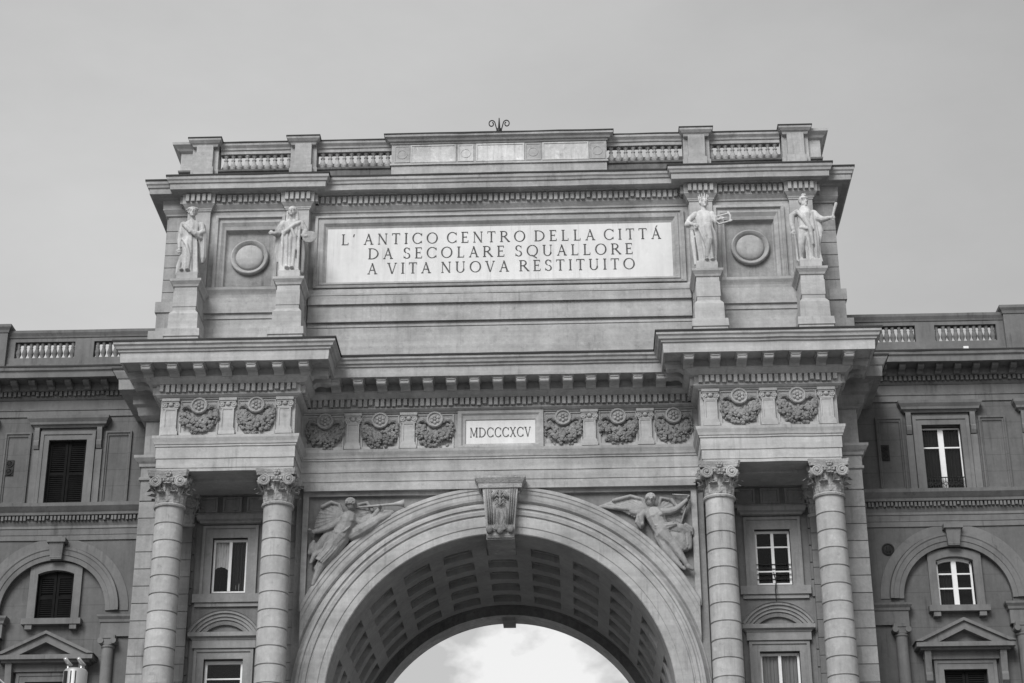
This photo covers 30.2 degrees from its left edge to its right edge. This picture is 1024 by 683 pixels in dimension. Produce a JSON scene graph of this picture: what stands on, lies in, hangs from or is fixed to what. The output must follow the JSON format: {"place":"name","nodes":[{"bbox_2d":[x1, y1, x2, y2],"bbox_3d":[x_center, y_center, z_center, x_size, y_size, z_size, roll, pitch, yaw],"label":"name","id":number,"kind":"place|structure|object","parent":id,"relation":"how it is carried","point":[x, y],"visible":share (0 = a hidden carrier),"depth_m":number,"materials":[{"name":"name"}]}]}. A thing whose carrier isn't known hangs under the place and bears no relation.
{"place":"outdoors","nodes":[
{"label":"outdoors","id":0,"kind":"place"},
{"bbox_2d":[0,324,154,682],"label":"side building","id":1,"kind":"structure","parent":0,"point":[72,436],"depth_m":67.40,"materials":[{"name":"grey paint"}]},
{"bbox_2d":[0,0,1023,682],"label":"sky","id":2,"kind":"structure","parent":0,"point":[925,98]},
{"bbox_2d":[847,304,1023,682],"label":"side building","id":3,"kind":"structure","parent":0,"point":[940,424],"depth_m":66.48,"materials":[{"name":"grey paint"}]},
{"bbox_2d":[922,428,964,487],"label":"window","id":4,"kind":"structure","parent":3,"relation":"in","point":[949,445],"depth_m":67.73,"materials":[{"name":"black glass"}]},
{"bbox_2d":[936,558,974,604],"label":"window","id":5,"kind":"structure","parent":3,"relation":"in","point":[945,588],"depth_m":65.89,"materials":[{"name":"white paint"}]},
{"bbox_3d":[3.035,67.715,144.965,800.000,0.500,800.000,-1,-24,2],"label":"ground","id":6,"kind":"structure","parent":0,"visible":0},
{"bbox_2d":[63,657,87,682],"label":"lamp post","id":7,"kind":"object","parent":6,"relation":"on","point":[71,674],"visible":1,"depth_m":25.51,"materials":[{"name":"metal"}]},
{"bbox_2d":[112,123,888,682],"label":"triumphal arch","id":8,"kind":"structure","parent":6,"relation":"on","point":[444,387],"depth_m":65.48,"materials":[{"name":"stone"}]},
{"bbox_2d":[175,207,206,274],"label":"statue","id":9,"kind":"object","parent":8,"relation":"on","point":[192,231],"visible":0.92,"depth_m":68.25,"materials":[{"name":"stone"}]},
{"bbox_2d":[204,661,242,682],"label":"window","id":10,"kind":"structure","parent":8,"relation":"in","point":[215,671],"depth_m":64.39,"materials":[{"name":"white paint"}]},
{"bbox_2d":[211,540,247,592],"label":"window","id":11,"kind":"structure","parent":8,"relation":"in","point":[230,556],"depth_m":65.26,"materials":[{"name":"black glass"}]},
{"bbox_2d":[268,206,316,273],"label":"statue","id":12,"kind":"object","parent":8,"relation":"on","point":[292,234],"visible":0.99,"depth_m":68.07,"materials":[{"name":"stone"}]},
{"bbox_2d":[489,118,509,130],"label":"iron finial","id":13,"kind":"object","parent":8,"relation":"on","point":[498,129],"visible":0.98,"depth_m":71.91,"materials":[{"name":"black metal"}]},
{"bbox_2d":[684,193,732,265],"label":"statue","id":14,"kind":"object","parent":8,"relation":"on","point":[703,239],"visible":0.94,"depth_m":67.72,"materials":[{"name":"stone"}]},
{"bbox_2d":[754,531,791,584],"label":"window","id":15,"kind":"structure","parent":8,"relation":"in","point":[772,548],"depth_m":65.61,"materials":[{"name":"black glass"}]},
{"bbox_2d":[760,653,800,682],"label":"window","id":16,"kind":"structure","parent":8,"relation":"in","point":[776,667],"depth_m":63.02,"materials":[{"name":"grey glass"}]},
{"bbox_2d":[789,193,836,265],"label":"statue","id":17,"kind":"object","parent":8,"relation":"on","point":[809,232],"visible":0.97,"depth_m":67.58,"materials":[{"name":"stone"}]}
]}

